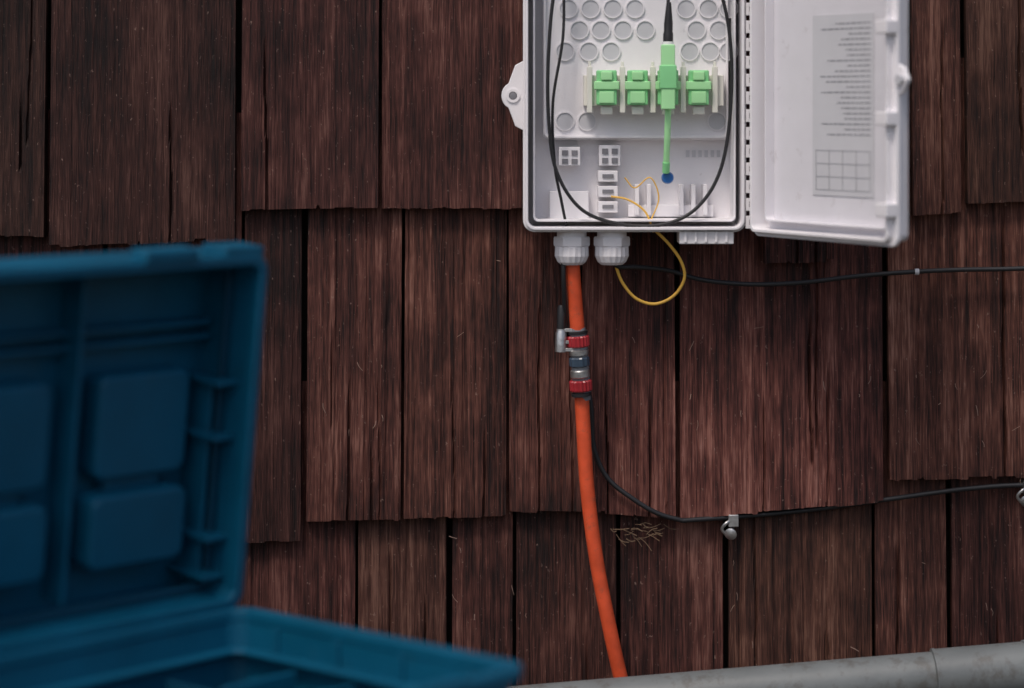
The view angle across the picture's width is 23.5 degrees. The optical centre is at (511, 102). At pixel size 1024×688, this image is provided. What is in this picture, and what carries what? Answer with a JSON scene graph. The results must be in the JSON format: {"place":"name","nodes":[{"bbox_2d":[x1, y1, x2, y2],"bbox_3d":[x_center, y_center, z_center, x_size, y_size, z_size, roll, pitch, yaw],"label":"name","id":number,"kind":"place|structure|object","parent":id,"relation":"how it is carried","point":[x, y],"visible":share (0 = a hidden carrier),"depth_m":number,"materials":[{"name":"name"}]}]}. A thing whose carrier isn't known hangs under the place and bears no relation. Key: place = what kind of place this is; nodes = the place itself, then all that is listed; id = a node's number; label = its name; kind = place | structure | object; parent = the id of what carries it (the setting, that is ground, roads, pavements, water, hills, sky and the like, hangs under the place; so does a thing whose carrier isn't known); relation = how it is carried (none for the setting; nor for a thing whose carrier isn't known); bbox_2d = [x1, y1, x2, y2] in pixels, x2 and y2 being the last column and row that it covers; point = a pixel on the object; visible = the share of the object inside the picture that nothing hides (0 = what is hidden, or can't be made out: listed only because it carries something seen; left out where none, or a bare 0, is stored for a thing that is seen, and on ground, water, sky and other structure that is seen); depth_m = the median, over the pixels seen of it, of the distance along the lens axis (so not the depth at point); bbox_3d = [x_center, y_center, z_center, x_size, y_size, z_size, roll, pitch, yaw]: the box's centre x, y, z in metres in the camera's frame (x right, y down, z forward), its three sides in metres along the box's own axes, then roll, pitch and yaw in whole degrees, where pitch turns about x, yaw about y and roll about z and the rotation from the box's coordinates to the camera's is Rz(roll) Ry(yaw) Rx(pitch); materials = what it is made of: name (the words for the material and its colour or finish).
{"place":"outdoors","nodes":[
{"label":"outdoors","id":0,"kind":"place"},
{"bbox_2d":[560,0,576,16],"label":"well floor","id":1,"kind":"structure","parent":0,"point":[570,8],"depth_m":2.37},
{"bbox_2d":[624,177,658,218],"bbox_3d":[0.124,0.093,2.350,0.034,0.044,0.001,0,0,0],"label":"yellow pigtail thin","id":2,"kind":"object","parent":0,"point":[640,184],"visible":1,"depth_m":2.35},
{"bbox_2d":[681,43,697,59],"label":"well floor","id":3,"kind":"structure","parent":0,"point":[689,51],"depth_m":2.37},
{"bbox_2d":[745,38,749,50],"bbox_3d":[0.230,-0.055,2.334,0.016,0.012,0.008,0,0,0],"label":"hinge leaf","id":4,"kind":"object","parent":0,"point":[747,41],"visible":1,"depth_m":2.33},
{"bbox_2d":[745,56,749,68],"bbox_3d":[0.230,-0.038,2.334,0.016,0.012,0.008,0,0,0],"label":"hinge leaf","id":5,"kind":"object","parent":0,"point":[747,59],"visible":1,"depth_m":2.33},
{"bbox_2d":[745,3,749,15],"bbox_3d":[0.230,-0.089,2.334,0.016,0.012,0.008,0,0,0],"label":"hinge leaf","id":6,"kind":"object","parent":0,"point":[747,12],"visible":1,"depth_m":2.33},
{"bbox_2d":[745,20,749,32],"bbox_3d":[0.230,-0.072,2.334,0.016,0.012,0.008,0,0,0],"label":"hinge leaf","id":7,"kind":"object","parent":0,"point":[747,23],"visible":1,"depth_m":2.33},
{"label":"ground","id":8,"kind":"structure","parent":0,"visible":0},
{"bbox_2d":[0,241,522,687],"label":"toolbox","id":9,"kind":"object","parent":8,"relation":"on","point":[129,385],"visible":1,"depth_m":1.94,"materials":[{"name":"blue plastic"}]},
{"bbox_2d":[48,0,963,685],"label":"sheathing","id":10,"kind":"object","parent":8,"relation":"on","point":[450,520],"depth_m":2.45,"materials":[{"name":"wood"}]},
{"bbox_2d":[0,0,1023,685],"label":"shingle wall","id":11,"kind":"structure","parent":8,"relation":"on","point":[140,132],"depth_m":2.40,"materials":[{"name":"brown wood"}]},
{"bbox_2d":[555,265,627,677],"bbox_3d":[0.093,0.413,2.371,0.106,0.533,0.024,0,0,-17],"label":"orange conduit","id":12,"kind":"object","parent":11,"relation":"attached to","point":[576,341],"visible":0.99,"depth_m":2.36,"materials":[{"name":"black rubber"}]},
{"bbox_2d":[525,0,744,229],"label":"housing wall","id":13,"kind":"structure","parent":11,"relation":"attached to","point":[737,223],"depth_m":2.33,"materials":[{"name":"plastic"}]},
{"bbox_2d":[501,58,528,132],"bbox_3d":[0.003,-0.007,2.366,0.027,0.073,0.004,0,0,0],"label":"mounting ear","id":14,"kind":"object","parent":13,"relation":"attached to","point":[516,83],"visible":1,"depth_m":2.36},
{"bbox_2d":[506,89,519,102],"bbox_3d":[0.001,-0.007,2.363,0.013,0.013,0.002,0,0,0],"label":"mounting ear boss","id":15,"kind":"object","parent":14,"relation":"attached to","point":[512,90],"visible":1,"depth_m":2.36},
{"bbox_2d":[554,232,589,264],"bbox_3d":[0.057,0.138,2.355,0.035,0.035,0.032,0,0,0],"label":"cable gland","id":16,"kind":"object","parent":13,"relation":"attached to","point":[571,248],"visible":0.98,"depth_m":2.34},
{"bbox_2d":[594,232,629,264],"bbox_3d":[0.096,0.138,2.355,0.035,0.035,0.032,0,0,0],"label":"cable gland","id":17,"kind":"object","parent":13,"relation":"attached to","point":[611,248],"visible":0.95,"depth_m":2.34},
{"bbox_2d":[613,265,1023,286],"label":"black cable","id":18,"kind":"object","parent":17,"relation":"attached to","point":[827,279],"visible":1,"depth_m":2.38,"materials":[{"name":"plastic"}]},
{"bbox_2d":[611,195,651,223],"bbox_3d":[0.116,0.107,2.352,0.042,0.036,0.006,0,0,0],"label":"yellow pigtail","id":19,"kind":"object","parent":13,"relation":"attached to","point":[638,205],"visible":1,"depth_m":2.35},
{"bbox_2d":[528,0,735,223],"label":"back plate","id":20,"kind":"object","parent":13,"relation":"attached to","point":[641,161],"visible":0.16,"depth_m":2.38,"materials":[{"name":"plastic"}]},
{"bbox_2d":[549,191,588,217],"bbox_3d":[0.055,0.100,2.377,0.038,0.028,0.015,0,0,0],"label":"gland wall pocket","id":21,"kind":"object","parent":20,"relation":"attached to","point":[581,199],"visible":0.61,"depth_m":2.37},
{"bbox_2d":[559,147,579,165],"bbox_3d":[0.055,0.052,2.374,0.021,0.018,0.021,0,0,0],"label":"cable clamp","id":22,"kind":"object","parent":20,"relation":"attached to","point":[569,156],"visible":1,"depth_m":2.36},
{"bbox_2d":[542,0,725,139],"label":"tray","id":23,"kind":"object","parent":20,"relation":"attached to","point":[637,53],"visible":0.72,"depth_m":2.37,"materials":[{"name":"plastic"}]},
{"bbox_2d":[544,0,727,137],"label":"tray edge","id":24,"kind":"object","parent":23,"relation":"attached to","point":[722,136],"visible":0.77,"depth_m":2.36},
{"bbox_2d":[583,75,723,105],"bbox_3d":[0.135,-0.011,2.359,0.134,0.029,0.022,0,0,0],"label":"adapter rail","id":25,"kind":"object","parent":23,"relation":"attached to","point":[720,90],"visible":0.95,"depth_m":2.35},
{"bbox_2d":[587,67,591,112],"bbox_3d":[0.074,-0.012,2.345,0.005,0.044,0.006,0,0,0],"label":"rail fin","id":26,"kind":"object","parent":25,"relation":"attached to","point":[589,89],"visible":1,"depth_m":2.34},
{"bbox_2d":[596,70,616,104],"bbox_3d":[0.090,-0.014,2.342,0.020,0.033,0.012,0,0,0],"label":"adapter body","id":27,"kind":"object","parent":25,"relation":"attached to","point":[598,75],"visible":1,"depth_m":2.34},
{"bbox_2d":[594,81,618,89],"bbox_3d":[0.090,-0.016,2.336,0.024,0.008,0.003,0,0,0],"label":"adapter flange","id":28,"kind":"object","parent":27,"relation":"attached to","point":[606,85],"visible":1,"depth_m":2.33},
{"bbox_2d":[599,91,613,102],"bbox_3d":[0.090,-0.005,2.335,0.014,0.011,0.002,0,0,0],"label":"adapter port","id":29,"kind":"object","parent":27,"relation":"attached to","point":[606,96],"visible":1,"depth_m":2.33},
{"bbox_2d":[601,71,611,79],"bbox_3d":[0.090,-0.025,2.334,0.011,0.008,0.003,0,0,0],"label":"adapter key","id":30,"kind":"object","parent":27,"relation":"attached to","point":[606,75],"visible":1,"depth_m":2.33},
{"bbox_2d":[601,107,611,113],"bbox_3d":[0.090,0.008,2.346,0.011,0.007,0.008,0,0,0],"label":"dust cap tab","id":31,"kind":"object","parent":25,"relation":"attached to","point":[606,110],"visible":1,"depth_m":2.34,"materials":[{"name":"beige plastic"}]},
{"bbox_2d":[620,67,624,112],"bbox_3d":[0.105,-0.012,2.345,0.005,0.044,0.006,0,0,0],"label":"rail fin","id":32,"kind":"object","parent":25,"relation":"attached to","point":[622,89],"visible":1,"depth_m":2.34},
{"bbox_2d":[627,70,647,104],"bbox_3d":[0.120,-0.014,2.342,0.020,0.033,0.012,0,0,0],"label":"adapter body","id":33,"kind":"object","parent":25,"relation":"attached to","point":[629,75],"visible":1,"depth_m":2.34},
{"bbox_2d":[625,81,649,89],"bbox_3d":[0.119,-0.016,2.336,0.024,0.008,0.003,0,0,0],"label":"adapter flange","id":34,"kind":"object","parent":33,"relation":"attached to","point":[637,85],"visible":1,"depth_m":2.33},
{"bbox_2d":[630,91,644,102],"bbox_3d":[0.119,-0.005,2.335,0.014,0.011,0.002,0,0,0],"label":"adapter port","id":35,"kind":"object","parent":33,"relation":"attached to","point":[637,96],"visible":1,"depth_m":2.33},
{"bbox_2d":[632,71,643,79],"bbox_3d":[0.119,-0.025,2.334,0.011,0.008,0.003,0,0,0],"label":"adapter key","id":36,"kind":"object","parent":33,"relation":"attached to","point":[637,75],"visible":1,"depth_m":2.33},
{"bbox_2d":[632,107,643,113],"bbox_3d":[0.120,0.008,2.346,0.011,0.007,0.008,0,0,0],"label":"dust cap tab","id":37,"kind":"object","parent":25,"relation":"attached to","point":[637,110],"visible":1,"depth_m":2.34,"materials":[{"name":"beige plastic"}]},
{"bbox_2d":[650,67,655,112],"bbox_3d":[0.134,-0.012,2.345,0.005,0.044,0.006,0,0,0],"label":"rail fin","id":38,"kind":"object","parent":25,"relation":"attached to","point":[652,90],"visible":1,"depth_m":2.34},
{"bbox_2d":[657,70,677,104],"bbox_3d":[0.148,-0.014,2.342,0.020,0.033,0.012,0,0,0],"label":"adapter body","id":39,"kind":"object","parent":25,"relation":"attached to","point":[659,97],"visible":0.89,"depth_m":2.34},
{"bbox_2d":[661,45,674,108],"bbox_3d":[0.147,-0.024,2.327,0.013,0.061,0.014,0,0,0],"label":"connector body","id":40,"kind":"object","parent":39,"relation":"in","point":[667,58],"visible":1,"depth_m":2.32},
{"bbox_2d":[659,65,676,88],"bbox_3d":[0.147,-0.024,2.325,0.016,0.022,0.013,0,0,0],"label":"connector housing","id":41,"kind":"object","parent":40,"relation":"attached to","point":[667,76],"visible":1,"depth_m":2.32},
{"bbox_2d":[663,2,672,40],"bbox_3d":[0.148,-0.075,2.327,0.010,0.040,0.010,0,0,0],"label":"connector boot","id":42,"kind":"object","parent":40,"relation":"attached to","point":[668,29],"visible":1,"depth_m":2.32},
{"bbox_2d":[655,81,680,89],"bbox_3d":[0.148,-0.016,2.336,0.024,0.008,0.003,0,0,0],"label":"adapter flange","id":43,"kind":"object","parent":39,"relation":"attached to","point":[677,88],"visible":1,"depth_m":2.33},
{"bbox_2d":[680,67,685,112],"bbox_3d":[0.163,-0.012,2.345,0.005,0.044,0.006,0,0,0],"label":"rail fin","id":44,"kind":"object","parent":25,"relation":"attached to","point":[683,90],"visible":1,"depth_m":2.34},
{"bbox_2d":[688,70,708,104],"bbox_3d":[0.178,-0.014,2.342,0.020,0.033,0.012,0,0,0],"label":"adapter body","id":45,"kind":"object","parent":25,"relation":"attached to","point":[690,75],"visible":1,"depth_m":2.34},
{"bbox_2d":[686,81,710,89],"bbox_3d":[0.177,-0.016,2.336,0.024,0.008,0.003,0,0,0],"label":"adapter flange","id":46,"kind":"object","parent":45,"relation":"attached to","point":[698,85],"visible":1,"depth_m":2.33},
{"bbox_2d":[691,91,705,102],"bbox_3d":[0.178,-0.005,2.335,0.014,0.011,0.002,0,0,0],"label":"adapter port","id":47,"kind":"object","parent":45,"relation":"attached to","point":[698,96],"visible":1,"depth_m":2.33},
{"bbox_2d":[693,71,704,79],"bbox_3d":[0.177,-0.025,2.334,0.011,0.008,0.003,0,0,0],"label":"adapter key","id":48,"kind":"object","parent":45,"relation":"attached to","point":[698,75],"visible":1,"depth_m":2.33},
{"bbox_2d":[693,107,704,113],"bbox_3d":[0.178,0.008,2.346,0.011,0.007,0.008,0,0,0],"label":"dust cap tab","id":49,"kind":"object","parent":25,"relation":"attached to","point":[698,110],"visible":1,"depth_m":2.34,"materials":[{"name":"beige plastic"}]},
{"bbox_2d":[712,67,717,112],"bbox_3d":[0.194,-0.012,2.345,0.005,0.044,0.006,0,0,0],"label":"rail fin","id":50,"kind":"object","parent":25,"relation":"attached to","point":[714,89],"visible":1,"depth_m":2.34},
{"bbox_2d":[628,204,712,216],"bbox_3d":[0.153,0.105,2.380,0.082,0.012,0.011,0,0,0],"label":"cable comb base","id":51,"kind":"object","parent":20,"relation":"attached to","point":[667,210],"visible":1,"depth_m":2.37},
{"bbox_2d":[634,184,638,214],"bbox_3d":[0.120,0.094,2.376,0.004,0.030,0.019,0,0,0],"label":"cable comb","id":52,"kind":"object","parent":51,"relation":"attached to","point":[636,200],"visible":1,"depth_m":2.37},
{"bbox_2d":[646,184,650,214],"bbox_3d":[0.132,0.094,2.376,0.004,0.030,0.019,0,0,0],"label":"cable comb","id":53,"kind":"object","parent":51,"relation":"attached to","point":[648,198],"visible":0.88,"depth_m":2.37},
{"bbox_2d":[678,184,683,214],"bbox_3d":[0.163,0.094,2.376,0.004,0.030,0.019,0,0,0],"label":"cable comb","id":54,"kind":"object","parent":51,"relation":"attached to","point":[681,197],"visible":0.99,"depth_m":2.37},
{"bbox_2d":[690,184,695,214],"bbox_3d":[0.175,0.094,2.376,0.004,0.030,0.019,0,0,0],"label":"cable comb","id":55,"kind":"object","parent":51,"relation":"attached to","point":[693,195],"visible":0.8,"depth_m":2.37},
{"bbox_2d":[702,184,707,214],"bbox_3d":[0.186,0.094,2.376,0.004,0.030,0.019,0,0,0],"label":"cable comb","id":56,"kind":"object","parent":51,"relation":"attached to","point":[704,193],"visible":0.92,"depth_m":2.37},
{"bbox_2d":[533,0,735,221],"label":"seal lip","id":57,"kind":"object","parent":13,"relation":"attached to","point":[731,217],"visible":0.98,"depth_m":2.34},
{"bbox_2d":[551,0,567,225],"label":"fibre loop","id":58,"kind":"object","parent":57,"relation":"attached to","point":[553,100],"visible":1,"depth_m":2.34,"materials":[{"name":"plastic"}]},
{"bbox_2d":[597,200,617,212],"bbox_3d":[0.092,0.100,2.373,0.019,0.011,0.025,0,0,0],"label":"splice holder","id":59,"kind":"object","parent":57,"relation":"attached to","point":[600,203],"visible":0.99,"depth_m":2.36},
{"bbox_2d":[597,185,617,196],"bbox_3d":[0.092,0.086,2.373,0.019,0.011,0.025,0,0,0],"label":"splice holder","id":60,"kind":"object","parent":59,"relation":"on","point":[600,188],"visible":0.95,"depth_m":2.36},
{"bbox_2d":[597,170,617,181],"bbox_3d":[0.092,0.071,2.373,0.019,0.011,0.025,0,0,0],"label":"splice holder","id":61,"kind":"object","parent":60,"relation":"on","point":[601,172],"visible":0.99,"depth_m":2.36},
{"bbox_2d":[598,145,619,165],"bbox_3d":[0.094,0.051,2.374,0.020,0.020,0.021,0,0,0],"label":"cable clamp","id":62,"kind":"object","parent":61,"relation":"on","point":[609,155],"visible":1,"depth_m":2.36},
{"bbox_2d":[523,0,745,231],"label":"rim flange","id":63,"kind":"object","parent":13,"relation":"attached to","point":[531,230],"visible":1,"depth_m":2.33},
{"bbox_2d":[546,0,733,226],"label":"fibre loop","id":64,"kind":"object","parent":13,"relation":"attached to","point":[587,213],"visible":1,"depth_m":2.33,"materials":[{"name":"plastic"}]},
{"bbox_2d":[555,0,737,130],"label":"moulded wells","id":65,"kind":"object","parent":13,"relation":"attached to","point":[719,50],"visible":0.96,"depth_m":2.36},
{"bbox_2d":[557,113,572,129],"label":"well floor","id":66,"kind":"structure","parent":65,"relation":"in","point":[564,121],"depth_m":2.37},
{"bbox_2d":[557,43,572,59],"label":"well floor","id":67,"kind":"structure","parent":65,"relation":"in","point":[567,52],"depth_m":2.37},
{"bbox_2d":[571,22,587,37],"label":"well floor","id":68,"kind":"structure","parent":65,"relation":"in","point":[579,29],"depth_m":2.37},
{"bbox_2d":[579,113,594,129],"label":"well floor","id":69,"kind":"structure","parent":65,"relation":"in","point":[586,121],"depth_m":2.37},
{"bbox_2d":[580,43,596,59],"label":"well floor","id":70,"kind":"structure","parent":65,"relation":"in","point":[588,51],"depth_m":2.37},
{"bbox_2d":[582,0,598,16],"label":"well floor","id":71,"kind":"structure","parent":65,"relation":"in","point":[590,8],"depth_m":2.37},
{"bbox_2d":[592,22,608,37],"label":"well floor","id":72,"kind":"structure","parent":65,"relation":"in","point":[600,29],"depth_m":2.37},
{"bbox_2d":[603,43,618,59],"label":"well floor","id":73,"kind":"structure","parent":65,"relation":"in","point":[610,51],"depth_m":2.37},
{"bbox_2d":[604,0,620,16],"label":"well floor","id":74,"kind":"structure","parent":65,"relation":"in","point":[612,8],"depth_m":2.37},
{"bbox_2d":[615,22,630,37],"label":"well floor","id":75,"kind":"structure","parent":65,"relation":"in","point":[622,29],"depth_m":2.37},
{"bbox_2d":[627,0,642,16],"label":"well floor","id":76,"kind":"structure","parent":65,"relation":"in","point":[634,8],"depth_m":2.37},
{"bbox_2d":[637,22,653,37],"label":"well floor","id":77,"kind":"structure","parent":65,"relation":"in","point":[645,29],"depth_m":2.37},
{"bbox_2d":[678,0,694,16],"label":"well floor","id":78,"kind":"structure","parent":65,"relation":"in","point":[686,8],"depth_m":2.37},
{"bbox_2d":[688,22,704,37],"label":"well floor","id":79,"kind":"structure","parent":65,"relation":"in","point":[696,29],"depth_m":2.37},
{"bbox_2d":[700,0,716,16],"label":"well floor","id":80,"kind":"structure","parent":65,"relation":"in","point":[708,8],"depth_m":2.37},
{"bbox_2d":[702,43,717,59],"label":"well floor","id":81,"kind":"structure","parent":65,"relation":"in","point":[709,51],"depth_m":2.37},
{"bbox_2d":[708,113,724,129],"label":"well floor","id":82,"kind":"structure","parent":65,"relation":"in","point":[716,121],"depth_m":2.37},
{"bbox_2d":[710,22,725,37],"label":"well floor","id":83,"kind":"structure","parent":65,"relation":"in","point":[717,29],"depth_m":2.37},
{"bbox_2d":[720,43,736,59],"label":"well floor","id":84,"kind":"structure","parent":65,"relation":"in","point":[723,51],"depth_m":2.37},
{"bbox_2d":[720,0,736,16],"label":"well floor","id":85,"kind":"structure","parent":65,"relation":"in","point":[729,8],"depth_m":2.37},
{"bbox_2d":[615,232,685,305],"bbox_3d":[0.132,0.158,2.358,0.071,0.076,0.019,0,0,0],"label":"yellow fiber cable","id":86,"kind":"object","parent":13,"relation":"attached to","point":[667,242],"visible":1,"depth_m":2.36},
{"bbox_2d":[661,172,673,183],"bbox_3d":[0.149,0.072,2.348,0.012,0.012,0.007,0,0,0],"label":"blue cap","id":87,"kind":"object","parent":13,"relation":"attached to","point":[668,178],"visible":1,"depth_m":2.35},
{"bbox_2d":[662,162,669,173],"bbox_3d":[0.147,0.062,2.341,0.007,0.012,0.010,0,0,0],"label":"pigtail sleeve","id":88,"kind":"object","parent":87,"relation":"on","point":[665,168],"visible":1,"depth_m":2.34,"materials":[{"name":"green plastic"}]},
{"bbox_2d":[663,109,670,162],"bbox_3d":[0.147,0.034,2.336,0.007,0.058,0.018,0,0,0],"label":"pigtail boot","id":89,"kind":"object","parent":88,"relation":"on","point":[667,135],"visible":1,"depth_m":2.33,"materials":[{"name":"green plastic"}]},
{"bbox_2d":[677,230,733,243],"bbox_3d":[0.185,0.127,2.352,0.052,0.015,0.036,0,0,0],"label":"bottom skirt","id":90,"kind":"object","parent":13,"relation":"attached to","point":[701,237],"visible":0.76,"depth_m":2.33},
{"bbox_2d":[745,127,749,139],"bbox_3d":[0.230,0.029,2.334,0.016,0.012,0.008,0,0,0],"label":"hinge leaf","id":91,"kind":"object","parent":13,"relation":"attached to","point":[747,130],"visible":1,"depth_m":2.33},
{"bbox_2d":[745,180,749,192],"bbox_3d":[0.230,0.080,2.334,0.016,0.012,0.008,0,0,0],"label":"hinge leaf","id":92,"kind":"object","parent":13,"relation":"attached to","point":[747,183],"visible":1,"depth_m":2.33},
{"bbox_2d":[745,198,749,210],"bbox_3d":[0.230,0.097,2.334,0.016,0.012,0.008,0,0,0],"label":"hinge leaf","id":93,"kind":"object","parent":13,"relation":"attached to","point":[747,201],"visible":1,"depth_m":2.33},
{"bbox_2d":[745,109,749,121],"bbox_3d":[0.230,0.013,2.334,0.016,0.012,0.008,0,0,0],"label":"hinge leaf","id":94,"kind":"object","parent":13,"relation":"attached to","point":[747,112],"visible":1,"depth_m":2.33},
{"bbox_2d":[745,145,749,157],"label":"hinge leaf","id":95,"kind":"object","parent":13,"relation":"attached to","point":[747,154],"visible":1,"depth_m":2.33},
{"bbox_2d":[745,162,749,174],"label":"hinge leaf","id":96,"kind":"object","parent":13,"relation":"attached to","point":[747,165],"visible":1,"depth_m":2.33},
{"bbox_2d":[745,216,749,228],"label":"hinge leaf","id":97,"kind":"object","parent":13,"relation":"attached to","point":[747,225],"visible":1,"depth_m":2.33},
{"bbox_2d":[745,74,749,85],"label":"hinge leaf","id":98,"kind":"object","parent":13,"relation":"attached to","point":[747,76],"visible":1,"depth_m":2.33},
{"bbox_2d":[745,92,749,103],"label":"hinge leaf","id":99,"kind":"object","parent":13,"relation":"attached to","point":[747,94],"visible":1,"depth_m":2.33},
{"bbox_2d":[769,0,907,240],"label":"door","id":100,"kind":"structure","parent":13,"relation":"attached to","point":[795,199],"depth_m":2.28,"materials":[{"name":"plastic"}]},
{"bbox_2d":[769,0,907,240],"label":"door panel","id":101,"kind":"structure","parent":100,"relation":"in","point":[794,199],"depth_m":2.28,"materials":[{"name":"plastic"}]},
{"bbox_3d":[0.241,-0.031,2.332,0.006,0.298,0.006,0,0,0],"label":"hinge","id":102,"kind":"object","parent":13,"relation":"attached to","visible":0},
{"bbox_2d":[750,0,906,241],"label":"door wall","id":103,"kind":"structure","parent":102,"relation":"attached to","point":[759,223],"depth_m":2.32,"materials":[{"name":"plastic"}]},
{"bbox_2d":[765,0,884,229],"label":"door gasket groove","id":104,"kind":"object","parent":103,"relation":"attached to","point":[769,110],"depth_m":2.32},
{"bbox_2d":[755,0,900,246],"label":"door outer lip","id":105,"kind":"object","parent":103,"relation":"attached to","point":[895,241],"depth_m":2.14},
{"bbox_2d":[813,13,873,197],"bbox_3d":[0.300,0.003,2.228,0.003,0.165,0.090,0,0,-32],"label":"paper label","id":106,"kind":"object","parent":103,"relation":"attached to","point":[826,105],"visible":1,"depth_m":2.23,"materials":[{"name":"paper"}]},
{"bbox_2d":[875,203,897,217],"bbox_3d":[0.327,0.094,2.144,0.014,0.012,0.016,0,0,-30],"label":"latch catch","id":107,"kind":"object","parent":103,"relation":"attached to","point":[887,210],"visible":1,"depth_m":2.14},
{"bbox_2d":[875,20,897,33],"bbox_3d":[0.327,-0.066,2.144,0.014,0.012,0.016,0,0,-30],"label":"latch catch","id":108,"kind":"object","parent":103,"relation":"attached to","point":[886,26],"visible":1,"depth_m":2.14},
{"bbox_2d":[875,112,897,125],"bbox_3d":[0.327,0.014,2.144,0.014,0.012,0.016,0,0,-30],"label":"latch catch","id":109,"kind":"object","parent":103,"relation":"attached to","point":[886,118],"visible":1,"depth_m":2.14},
{"bbox_2d":[894,74,904,84],"bbox_3d":[0.337,-0.020,2.135,0.004,0.009,0.009,0,0,-30],"label":"latch boss","id":110,"kind":"object","parent":103,"relation":"attached to","point":[899,79],"visible":1,"depth_m":2.13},
{"bbox_2d":[898,64,910,94],"bbox_3d":[0.340,-0.020,2.138,0.005,0.029,0.016,0,0,-30],"label":"latch ear","id":111,"kind":"object","parent":103,"relation":"attached to","point":[903,71],"visible":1,"depth_m":2.13},
{"bbox_2d":[611,523,676,550],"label":"dry needles","id":112,"kind":"object","parent":11,"relation":"attached to","point":[653,534],"visible":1,"depth_m":2.40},
{"bbox_2d":[721,514,738,539],"bbox_3d":[0.215,0.413,2.398,0.016,0.024,0.026,0,0,30],"label":"cable clip","id":113,"kind":"object","parent":11,"relation":"attached to","point":[731,522],"visible":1,"depth_m":2.39,"materials":[{"name":"metal"}]},
{"bbox_2d":[561,263,1023,522],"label":"black cable","id":114,"kind":"object","parent":11,"relation":"attached to","point":[612,483],"visible":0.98,"depth_m":2.39,"materials":[{"name":"plastic"}]},
{"bbox_2d":[1016,480,1023,505],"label":"cable clip","id":115,"kind":"object","parent":11,"relation":"attached to","point":[1021,500],"visible":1,"depth_m":2.39,"materials":[{"name":"metal"}]},
{"bbox_2d":[510,640,1023,687],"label":"drain pipe","id":116,"kind":"object","parent":8,"relation":"on","point":[999,665],"visible":1,"depth_m":2.31,"materials":[{"name":"metal"}]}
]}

